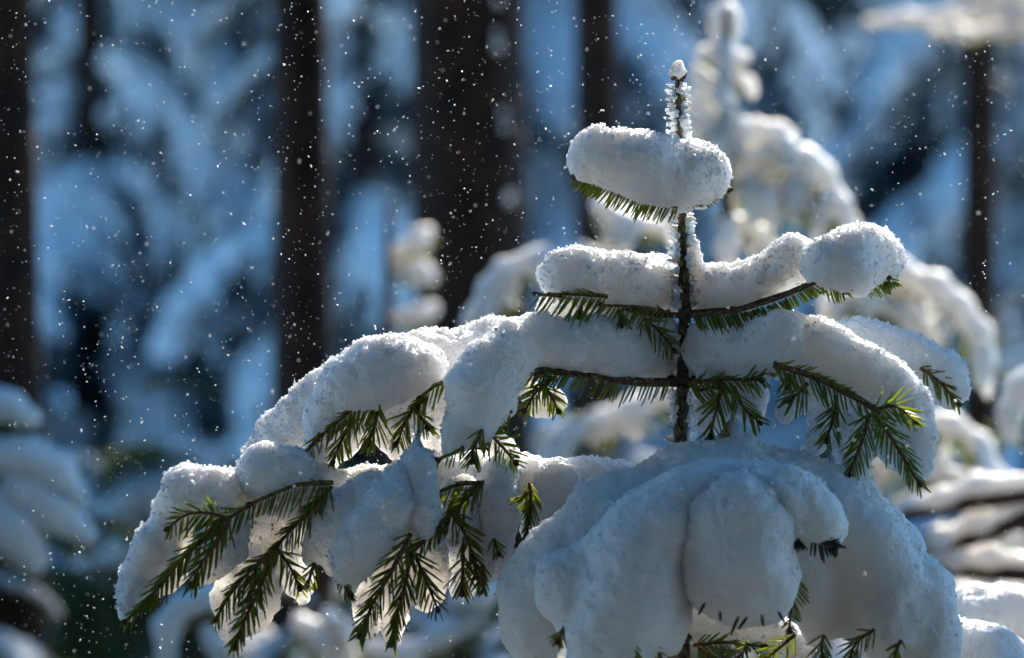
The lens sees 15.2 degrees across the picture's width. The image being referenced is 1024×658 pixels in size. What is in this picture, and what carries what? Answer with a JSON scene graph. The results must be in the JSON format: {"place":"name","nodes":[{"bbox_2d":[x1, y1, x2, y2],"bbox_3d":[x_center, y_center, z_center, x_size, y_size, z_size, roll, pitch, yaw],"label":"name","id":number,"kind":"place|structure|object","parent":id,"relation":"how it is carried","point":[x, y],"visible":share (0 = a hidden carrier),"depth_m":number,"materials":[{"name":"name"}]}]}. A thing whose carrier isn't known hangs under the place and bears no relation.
{"place":"outdoors","nodes":[
{"label":"outdoors","id":0,"kind":"place"},
{"bbox_2d":[46,554,418,657],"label":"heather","id":1,"kind":"object","parent":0,"point":[345,610],"visible":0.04,"depth_m":9.44,"materials":[{"name":"green plant"}]},
{"bbox_2d":[0,0,1023,657],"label":"fine snow","id":2,"kind":"structure","parent":0,"point":[470,254],"depth_m":3.55,"materials":[{"name":"white snow"}]},
{"bbox_2d":[36,0,1023,585],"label":"ground","id":3,"kind":"structure","parent":0,"point":[778,434],"depth_m":15.90,"materials":[{"name":"white snow"}]},
{"bbox_2d":[0,0,48,656],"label":"tall tree","id":4,"kind":"object","parent":3,"relation":"on","point":[22,347],"visible":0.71,"depth_m":7.45,"materials":[{"name":"brown plant"}]},
{"bbox_2d":[0,554,64,657],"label":"snowy spruce","id":5,"kind":"object","parent":3,"relation":"on","point":[11,646],"visible":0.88,"depth_m":7.37,"materials":[{"name":"green plant"}]},
{"bbox_2d":[0,389,115,596],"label":"fir sapling","id":6,"kind":"object","parent":3,"relation":"on","point":[73,549],"visible":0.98,"depth_m":5.79,"materials":[{"name":"green plant"}]},
{"bbox_2d":[0,386,40,428],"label":"snow clump","id":7,"kind":"object","parent":6,"relation":"attached to","point":[9,401],"visible":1,"depth_m":5.78,"materials":[{"name":"white snow"}]},
{"bbox_2d":[0,492,47,575],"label":"snow clump","id":8,"kind":"object","parent":6,"relation":"attached to","point":[26,541],"visible":0.98,"depth_m":5.77,"materials":[{"name":"white snow"}]},
{"bbox_2d":[0,434,89,507],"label":"snow clump","id":9,"kind":"object","parent":6,"relation":"attached to","point":[32,455],"visible":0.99,"depth_m":5.77,"materials":[{"name":"white snow"}]},
{"bbox_2d":[0,474,96,545],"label":"snow clump","id":10,"kind":"object","parent":6,"relation":"attached to","point":[52,509],"visible":1,"depth_m":5.77,"materials":[{"name":"white snow"}]},
{"bbox_2d":[46,430,214,657],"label":"snowy spruce","id":11,"kind":"object","parent":3,"relation":"on","point":[73,601],"visible":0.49,"depth_m":8.05,"materials":[{"name":"green plant"}]},
{"bbox_2d":[52,358,270,657],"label":"snowy spruce","id":12,"kind":"object","parent":3,"relation":"on","point":[134,505],"visible":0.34,"depth_m":8.68,"materials":[{"name":"green plant"}]},
{"bbox_2d":[151,603,231,657],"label":"fir sapling","id":13,"kind":"object","parent":3,"relation":"on","point":[206,616],"visible":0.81,"depth_m":5.49,"materials":[{"name":"green plant"}]},
{"bbox_2d":[151,582,213,657],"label":"snow clump","id":14,"kind":"object","parent":13,"relation":"attached to","point":[180,611],"visible":0.68,"depth_m":5.48,"materials":[{"name":"white snow"}]},
{"bbox_2d":[199,623,226,657],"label":"snow clump","id":15,"kind":"object","parent":13,"relation":"attached to","point":[215,641],"visible":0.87,"depth_m":5.49,"materials":[{"name":"white snow"}]},
{"bbox_2d":[32,0,370,579],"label":"snowy spruce","id":16,"kind":"object","parent":3,"relation":"on","point":[76,274],"visible":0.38,"depth_m":12.77,"materials":[{"name":"blue plant"}]},
{"bbox_2d":[225,591,317,657],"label":"snowy spruce","id":17,"kind":"object","parent":3,"relation":"on","point":[260,645],"visible":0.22,"depth_m":7.13,"materials":[{"name":"white plant"}]},
{"bbox_2d":[35,0,558,413],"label":"snowy spruce","id":18,"kind":"object","parent":3,"relation":"on","point":[342,62],"visible":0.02,"depth_m":14.54,"materials":[{"name":"blue plant"}]},
{"bbox_2d":[271,0,338,657],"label":"tall tree","id":19,"kind":"object","parent":3,"relation":"on","point":[308,89],"visible":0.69,"depth_m":8.15,"materials":[{"name":"brown plant"}]},
{"bbox_2d":[128,0,575,652],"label":"snowy spruce","id":20,"kind":"object","parent":3,"relation":"on","point":[244,392],"visible":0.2,"depth_m":12.29,"materials":[{"name":"blue plant"}]},
{"bbox_2d":[285,584,493,657],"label":"snowy spruce","id":21,"kind":"object","parent":3,"relation":"on","point":[418,622],"visible":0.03,"depth_m":7.63,"materials":[{"name":"green plant"}]},
{"bbox_2d":[289,594,498,657],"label":"fir sapling","id":22,"kind":"object","parent":3,"relation":"on","point":[298,644],"visible":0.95,"depth_m":5.99,"materials":[{"name":"green plant"}]},
{"bbox_2d":[291,612,341,657],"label":"snow clump","id":23,"kind":"object","parent":22,"relation":"attached to","point":[308,628],"visible":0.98,"depth_m":5.98,"materials":[{"name":"white snow"}]},
{"bbox_2d":[322,607,357,657],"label":"snow clump","id":24,"kind":"object","parent":22,"relation":"attached to","point":[332,620],"visible":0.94,"depth_m":5.99,"materials":[{"name":"white snow"}]},
{"bbox_2d":[363,611,489,657],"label":"snow clump","id":25,"kind":"object","parent":22,"relation":"attached to","point":[437,634],"visible":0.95,"depth_m":5.98,"materials":[{"name":"white snow"}]},
{"bbox_2d":[446,578,497,611],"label":"snow clump","id":26,"kind":"object","parent":22,"relation":"attached to","point":[486,603],"visible":0.48,"depth_m":5.98,"materials":[{"name":"white snow"}]},
{"bbox_2d":[376,202,440,637],"bbox_3d":[-0.190,0.395,7.002,0.126,1.251,0.068,0,0,0],"label":"fir sapling","id":27,"kind":"object","parent":3,"relation":"on","point":[387,325],"visible":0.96,"depth_m":6.99,"materials":[{"name":"white plant"}]},
{"bbox_2d":[391,226,433,261],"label":"snow clump","id":28,"kind":"object","parent":27,"relation":"attached to","point":[411,242],"visible":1,"depth_m":6.99,"materials":[{"name":"white snow"}]},
{"bbox_2d":[389,259,437,285],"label":"snow clump","id":29,"kind":"object","parent":27,"relation":"attached to","point":[426,269],"visible":0.99,"depth_m":6.99,"materials":[{"name":"white snow"}]},
{"bbox_2d":[389,301,439,327],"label":"snow clump","id":30,"kind":"object","parent":27,"relation":"attached to","point":[412,315],"visible":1,"depth_m":6.99,"materials":[{"name":"white snow"}]},
{"bbox_2d":[411,0,531,657],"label":"tall tree","id":31,"kind":"object","parent":3,"relation":"on","point":[441,165],"visible":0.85,"depth_m":7.89,"materials":[{"name":"brown plant"}]},
{"bbox_2d":[442,619,566,657],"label":"snowy spruce","id":32,"kind":"object","parent":3,"relation":"on","point":[491,644],"visible":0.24,"depth_m":6.83,"materials":[{"name":"green plant"}]},
{"bbox_2d":[119,73,965,657],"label":"fir sapling","id":33,"kind":"object","parent":3,"relation":"on","point":[681,381],"visible":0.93,"depth_m":3.51,"materials":[{"name":"green plant"}]},
{"bbox_2d":[234,440,317,505],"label":"snow pillow","id":34,"kind":"object","parent":33,"relation":"on","point":[270,467],"visible":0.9,"depth_m":3.51,"materials":[{"name":"white snow"}]},
{"bbox_2d":[301,445,435,588],"bbox_3d":[-0.131,0.172,3.505,0.124,0.130,0.079,0,0,0],"label":"snow pillow","id":35,"kind":"object","parent":33,"relation":"on","point":[350,544],"visible":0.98,"depth_m":3.48,"materials":[{"name":"white snow"}]},
{"bbox_2d":[113,450,635,643],"bbox_3d":[-0.122,0.202,3.571,0.501,0.180,0.083,0,0,-13],"label":"snow pillow","id":36,"kind":"object","parent":33,"relation":"on","point":[142,565],"visible":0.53,"depth_m":3.52,"materials":[{"name":"white snow"}]},
{"bbox_2d":[240,313,517,467],"bbox_3d":[-0.106,0.062,3.599,0.292,0.154,0.147,0,0,-10],"label":"snow pillow","id":37,"kind":"object","parent":33,"relation":"on","point":[357,377],"visible":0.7,"depth_m":3.55,"materials":[{"name":"white snow"}]},
{"bbox_2d":[351,474,481,644],"bbox_3d":[-0.084,0.213,3.528,0.128,0.159,0.032,0,0,-11],"label":"snow pillow","id":38,"kind":"object","parent":33,"relation":"hanging from","point":[443,555],"visible":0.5,"depth_m":3.52,"materials":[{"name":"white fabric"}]},
{"bbox_2d":[401,448,444,540],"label":"snow pillow","id":39,"kind":"object","parent":33,"relation":"hanging from","point":[425,488],"visible":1,"depth_m":3.48,"materials":[{"name":"white snow"}]},
{"bbox_2d":[474,455,521,584],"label":"snow pillow","id":40,"kind":"object","parent":33,"relation":"hanging from","point":[500,488],"visible":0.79,"depth_m":3.53,"materials":[{"name":"white snow"}]},
{"bbox_2d":[519,457,580,536],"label":"snow pillow","id":41,"kind":"object","parent":33,"relation":"hanging from","point":[556,485],"visible":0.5,"depth_m":3.57,"materials":[{"name":"white snow"}]},
{"bbox_2d":[439,309,677,467],"bbox_3d":[0.045,0.056,3.572,0.247,0.149,0.092,0,0,-25],"label":"snow pillow","id":42,"kind":"object","parent":33,"relation":"on","point":[523,347],"visible":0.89,"depth_m":3.53,"materials":[{"name":"white snow"}]},
{"bbox_2d":[535,242,680,361],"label":"snow pillow","id":43,"kind":"object","parent":33,"relation":"on","point":[588,268],"visible":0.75,"depth_m":3.57,"materials":[{"name":"white snow"}]},
{"bbox_2d":[566,122,733,213],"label":"snow pillow","id":44,"kind":"object","parent":33,"relation":"on","point":[623,162],"visible":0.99,"depth_m":3.54,"materials":[{"name":"white snow"}]},
{"bbox_2d":[663,82,692,138],"bbox_3d":[0.156,-0.196,3.604,0.029,0.072,0.034,0,0,0],"label":"snow crust","id":45,"kind":"object","parent":33,"relation":"attached to","point":[684,119],"visible":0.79,"depth_m":3.60,"materials":[{"name":"white snow"}]},
{"bbox_2d":[669,60,686,79],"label":"snow pillow","id":46,"kind":"object","parent":33,"relation":"on","point":[678,70],"visible":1,"depth_m":3.60,"materials":[{"name":"white snow"}]},
{"bbox_2d":[664,387,697,443],"bbox_3d":[0.159,0.082,3.603,0.034,0.057,0.032,0,0,0],"label":"snow crust","id":47,"kind":"object","parent":33,"relation":"on","point":[691,435],"visible":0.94,"depth_m":3.60,"materials":[{"name":"white snow"}]},
{"bbox_2d":[667,212,697,309],"bbox_3d":[0.162,-0.065,3.603,0.034,0.094,0.034,0,0,0],"label":"snow crust","id":48,"kind":"object","parent":33,"relation":"attached to","point":[676,290],"visible":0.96,"depth_m":3.60,"materials":[{"name":"white snow"}]},
{"bbox_2d":[673,323,693,376],"bbox_3d":[0.161,0.020,3.603,0.032,0.052,0.032,0,0,0],"label":"snow crust","id":49,"kind":"object","parent":33,"relation":"on","point":[676,336],"visible":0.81,"depth_m":3.59,"materials":[{"name":"white snow"}]},
{"bbox_2d":[534,457,848,657],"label":"snow pillow","id":50,"kind":"object","parent":33,"relation":"on","point":[626,566],"visible":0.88,"depth_m":3.39,"materials":[{"name":"white snow"}]},
{"bbox_2d":[494,432,963,657],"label":"snow pillow","id":51,"kind":"object","parent":33,"relation":"on","point":[884,551],"visible":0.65,"depth_m":3.47,"materials":[{"name":"white snow"}]},
{"bbox_2d":[681,466,801,628],"bbox_3d":[0.189,0.194,3.423,0.137,0.146,0.104,0,0,33],"label":"snow pillow","id":52,"kind":"object","parent":33,"relation":"hanging from","point":[749,515],"visible":0.85,"depth_m":3.38,"materials":[{"name":"white snow"}]},
{"bbox_2d":[689,608,816,657],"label":"snow pillow","id":53,"kind":"object","parent":33,"relation":"hanging from","point":[702,624],"visible":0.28,"depth_m":3.60,"materials":[{"name":"white snow"}]},
{"bbox_2d":[687,220,908,312],"bbox_3d":[0.250,-0.056,3.578,0.231,0.090,0.137,0,0,13],"label":"snow pillow","id":54,"kind":"object","parent":33,"relation":"on","point":[879,251],"visible":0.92,"depth_m":3.56,"materials":[{"name":"white snow"}]},
{"bbox_2d":[680,307,938,480],"bbox_3d":[0.270,0.063,3.563,0.248,0.169,0.103,0,0,16],"label":"snow pillow","id":55,"kind":"object","parent":33,"relation":"on","point":[866,369],"visible":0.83,"depth_m":3.54,"materials":[{"name":"white snow"}]},
{"bbox_2d":[837,316,971,409],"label":"snow pillow","id":56,"kind":"object","parent":33,"relation":"on","point":[914,344],"visible":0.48,"depth_m":3.64,"materials":[{"name":"white snow"}]},
{"bbox_2d":[377,0,807,419],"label":"snowy spruce","id":57,"kind":"object","parent":3,"relation":"on","point":[542,19],"visible":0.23,"depth_m":15.46,"materials":[{"name":"blue plant"}]},
{"bbox_2d":[532,380,653,657],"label":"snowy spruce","id":58,"kind":"object","parent":3,"relation":"on","point":[547,437],"visible":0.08,"depth_m":8.18,"materials":[{"name":"green plant"}]},
{"bbox_2d":[574,0,622,457],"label":"tall tree","id":59,"kind":"object","parent":3,"relation":"on","point":[595,93],"visible":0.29,"depth_m":9.15,"materials":[{"name":"plant"}]},
{"bbox_2d":[667,441,775,657],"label":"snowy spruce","id":60,"kind":"object","parent":3,"relation":"on","point":[750,656],"depth_m":7.45,"materials":[{"name":"green plant"}]},
{"bbox_2d":[574,0,881,171],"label":"snowy spruce","id":61,"kind":"object","parent":3,"relation":"on","point":[788,57],"visible":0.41,"depth_m":17.30,"materials":[{"name":"white plant"}]},
{"bbox_2d":[470,9,1010,657],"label":"fir sapling","id":62,"kind":"object","parent":3,"relation":"on","point":[728,203],"visible":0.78,"depth_m":5.71,"materials":[{"name":"white plant"}]},
{"bbox_2d":[496,279,520,312],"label":"snow clump","id":63,"kind":"object","parent":62,"relation":"attached to","point":[508,294],"visible":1,"depth_m":5.71,"materials":[{"name":"white snow"}]},
{"bbox_2d":[460,241,621,325],"bbox_3d":[0.051,-0.062,5.726,0.258,0.139,0.067,0,0,0],"label":"snow clump","id":64,"kind":"object","parent":62,"relation":"attached to","point":[494,281],"visible":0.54,"depth_m":5.70,"materials":[{"name":"white snow"}]},
{"bbox_2d":[539,387,675,458],"bbox_3d":[0.150,0.157,5.724,0.229,0.160,0.071,0,0,0],"label":"snow clump","id":65,"kind":"object","parent":62,"relation":"attached to","point":[626,420],"visible":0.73,"depth_m":5.70,"materials":[{"name":"white snow"}]},
{"bbox_2d":[601,228,617,247],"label":"snow clump","id":66,"kind":"object","parent":62,"relation":"attached to","point":[608,233],"visible":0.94,"depth_m":5.71,"materials":[{"name":"white snow"}]},
{"bbox_2d":[589,196,673,250],"bbox_3d":[0.179,-0.159,5.721,0.129,0.085,0.083,0,0,0],"label":"snow clump","id":67,"kind":"object","parent":62,"relation":"on","point":[627,229],"visible":0.79,"depth_m":5.70,"materials":[{"name":"white snow"}]},
{"bbox_2d":[686,92,719,135],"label":"snow clump","id":68,"kind":"object","parent":62,"relation":"on","point":[704,108],"visible":0.81,"depth_m":5.70,"materials":[{"name":"white snow"}]},
{"bbox_2d":[694,130,731,163],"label":"snow clump","id":69,"kind":"object","parent":62,"relation":"attached to","point":[724,146],"visible":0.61,"depth_m":5.69,"materials":[{"name":"white snow"}]},
{"bbox_2d":[691,63,737,103],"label":"snow clump","id":70,"kind":"object","parent":62,"relation":"attached to","point":[706,78],"visible":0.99,"depth_m":5.71,"materials":[{"name":"white snow"}]},
{"bbox_2d":[694,43,750,67],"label":"snow clump","id":71,"kind":"object","parent":62,"relation":"on","point":[709,53],"visible":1,"depth_m":5.71,"materials":[{"name":"white snow"}]},
{"bbox_2d":[713,28,735,145],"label":"snow clump","id":72,"kind":"object","parent":62,"relation":"attached to","point":[727,60],"visible":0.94,"depth_m":5.69,"materials":[{"name":"white snow"}]},
{"bbox_2d":[706,2,743,80],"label":"snow clump","id":73,"kind":"object","parent":62,"relation":"attached to","point":[714,21],"visible":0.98,"depth_m":5.71,"materials":[{"name":"white snow"}]},
{"bbox_2d":[714,212,737,262],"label":"snow clump","id":74,"kind":"object","parent":62,"relation":"attached to","point":[725,247],"visible":0.62,"depth_m":5.69,"materials":[{"name":"white snow"}]},
{"bbox_2d":[717,66,757,98],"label":"snow clump","id":75,"kind":"object","parent":62,"relation":"attached to","point":[751,87],"visible":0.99,"depth_m":5.70,"materials":[{"name":"white snow"}]},
{"bbox_2d":[734,213,774,255],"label":"snow clump","id":76,"kind":"object","parent":62,"relation":"attached to","point":[761,234],"visible":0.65,"depth_m":5.71,"materials":[{"name":"white snow"}]},
{"bbox_2d":[732,181,782,226],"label":"snow clump","id":77,"kind":"object","parent":62,"relation":"attached to","point":[769,207],"visible":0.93,"depth_m":5.70,"materials":[{"name":"white snow"}]},
{"bbox_2d":[729,102,800,170],"bbox_3d":[0.367,-0.287,5.713,0.123,0.104,0.065,0,0,0],"label":"snow clump","id":78,"kind":"object","parent":62,"relation":"attached to","point":[783,135],"visible":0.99,"depth_m":5.70,"materials":[{"name":"white snow"}]},
{"bbox_2d":[746,169,807,226],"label":"snow clump","id":79,"kind":"object","parent":62,"relation":"attached to","point":[753,185],"visible":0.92,"depth_m":5.70,"materials":[{"name":"white snow"}]},
{"bbox_2d":[731,140,859,230],"bbox_3d":[0.416,-0.213,5.721,0.208,0.142,0.077,0,0,0],"label":"snow clump","id":80,"kind":"object","parent":62,"relation":"attached to","point":[813,165],"visible":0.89,"depth_m":5.70,"materials":[{"name":"white snow"}]},
{"bbox_2d":[779,174,831,240],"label":"snow clump","id":81,"kind":"object","parent":62,"relation":"attached to","point":[793,184],"visible":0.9,"depth_m":5.70,"materials":[{"name":"white snow"}]},
{"bbox_2d":[818,291,942,346],"bbox_3d":[0.549,0.001,5.729,0.184,0.135,0.083,0,0,0],"label":"snow clump","id":82,"kind":"object","parent":62,"relation":"attached to","point":[869,307],"visible":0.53,"depth_m":5.70,"materials":[{"name":"white snow"}]},
{"bbox_2d":[871,456,964,494],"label":"snow clump","id":83,"kind":"object","parent":62,"relation":"attached to","point":[945,473],"visible":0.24,"depth_m":5.70,"materials":[{"name":"white snow"}]},
{"bbox_2d":[890,259,996,398],"bbox_3d":[0.608,-0.004,5.723,0.236,0.219,0.073,0,0,0],"label":"snow clump","id":84,"kind":"object","parent":62,"relation":"attached to","point":[946,294],"visible":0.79,"depth_m":5.70,"materials":[{"name":"white snow"}]},
{"bbox_2d":[935,410,1009,474],"bbox_3d":[0.659,0.192,5.723,0.160,0.144,0.086,0,0,0],"label":"snow clump","id":85,"kind":"object","parent":62,"relation":"attached to","point":[948,422],"visible":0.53,"depth_m":5.70,"materials":[{"name":"white snow"}]},
{"bbox_2d":[690,614,866,657],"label":"snowy spruce","id":86,"kind":"object","parent":3,"relation":"on","point":[695,655],"visible":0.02,"depth_m":7.40,"materials":[{"name":"green plant"}]},
{"bbox_2d":[781,638,868,657],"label":"snowy spruce","id":87,"kind":"object","parent":3,"relation":"on","point":[834,644],"visible":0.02,"depth_m":6.73,"materials":[{"name":"white plant"}]},
{"bbox_2d":[690,0,998,197],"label":"snowy spruce","id":88,"kind":"object","parent":3,"relation":"on","point":[853,31],"visible":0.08,"depth_m":17.67,"materials":[{"name":"blue plant"}]},
{"bbox_2d":[743,0,1023,195],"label":"snowy spruce","id":89,"kind":"object","parent":3,"relation":"on","point":[880,10],"visible":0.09,"depth_m":17.81,"materials":[{"name":"blue plant"}]},
{"bbox_2d":[780,0,1023,552],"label":"snowy spruce","id":90,"kind":"object","parent":3,"relation":"on","point":[928,231],"visible":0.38,"depth_m":13.79,"materials":[{"name":"blue plant"}]},
{"bbox_2d":[864,18,1023,47],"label":"tall tree","id":91,"kind":"object","parent":3,"relation":"on","point":[1008,40],"visible":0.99,"depth_m":7.80,"materials":[{"name":"plant"}]},
{"bbox_2d":[861,0,1023,28],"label":"snow clump","id":92,"kind":"object","parent":91,"relation":"attached to","point":[1002,14],"visible":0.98,"depth_m":7.79,"materials":[{"name":"white snow"}]},
{"bbox_2d":[926,22,1023,41],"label":"snow clump","id":93,"kind":"object","parent":91,"relation":"attached to","point":[993,29],"visible":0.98,"depth_m":7.79,"materials":[{"name":"white snow"}]},
{"bbox_2d":[971,0,1023,6],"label":"snow clump","id":94,"kind":"object","parent":91,"relation":"attached to","point":[1010,2],"visible":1,"depth_m":7.79,"materials":[{"name":"white snow"}]},
{"bbox_2d":[892,458,1023,587],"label":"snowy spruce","id":95,"kind":"object","parent":3,"relation":"on","point":[1013,541],"visible":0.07,"depth_m":7.99,"materials":[{"name":"white plant"}]},
{"bbox_2d":[955,580,1023,640],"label":"snow mound","id":96,"kind":"object","parent":3,"relation":"on","point":[972,601],"visible":0.48,"depth_m":3.87,"materials":[{"name":"white snow"}]},
{"bbox_2d":[959,617,1023,657],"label":"snow mound","id":97,"kind":"object","parent":3,"relation":"on","point":[996,641],"visible":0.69,"depth_m":3.68,"materials":[{"name":"white snow"}]},
{"bbox_2d":[961,0,1023,516],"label":"tall tree","id":98,"kind":"object","parent":3,"relation":"on","point":[979,230],"visible":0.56,"depth_m":9.46,"materials":[{"name":"brown plant"}]},
{"bbox_2d":[984,395,1023,464],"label":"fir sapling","id":99,"kind":"object","parent":3,"relation":"on","point":[1017,443],"visible":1,"depth_m":5.30,"materials":[{"name":"green plant"}]},
{"bbox_2d":[996,368,1023,442],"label":"snow clump","id":100,"kind":"object","parent":99,"relation":"attached to","point":[1009,423],"visible":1,"depth_m":5.28,"materials":[{"name":"white snow"}]},
{"bbox_2d":[901,490,1023,582],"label":"fallen branch","id":101,"kind":"object","parent":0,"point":[1012,524],"visible":0.58,"depth_m":5.29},
{"bbox_2d":[919,530,926,539],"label":"snow clump","id":102,"kind":"object","parent":101,"relation":"attached to","point":[924,534],"visible":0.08,"depth_m":5.29,"materials":[{"name":"white snow"}]},
{"bbox_2d":[897,471,1023,511],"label":"snow clump","id":103,"kind":"object","parent":101,"relation":"on","point":[939,497],"visible":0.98,"depth_m":5.29,"materials":[{"name":"white snow"}]},
{"bbox_2d":[924,503,1023,551],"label":"snow clump","id":104,"kind":"object","parent":101,"relation":"on","point":[942,538],"visible":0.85,"depth_m":5.29,"materials":[{"name":"white snow"}]},
{"bbox_2d":[928,544,1023,571],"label":"snow clump","id":105,"kind":"object","parent":101,"relation":"on","point":[992,556],"visible":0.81,"depth_m":5.29,"materials":[{"name":"white snow"}]}
]}

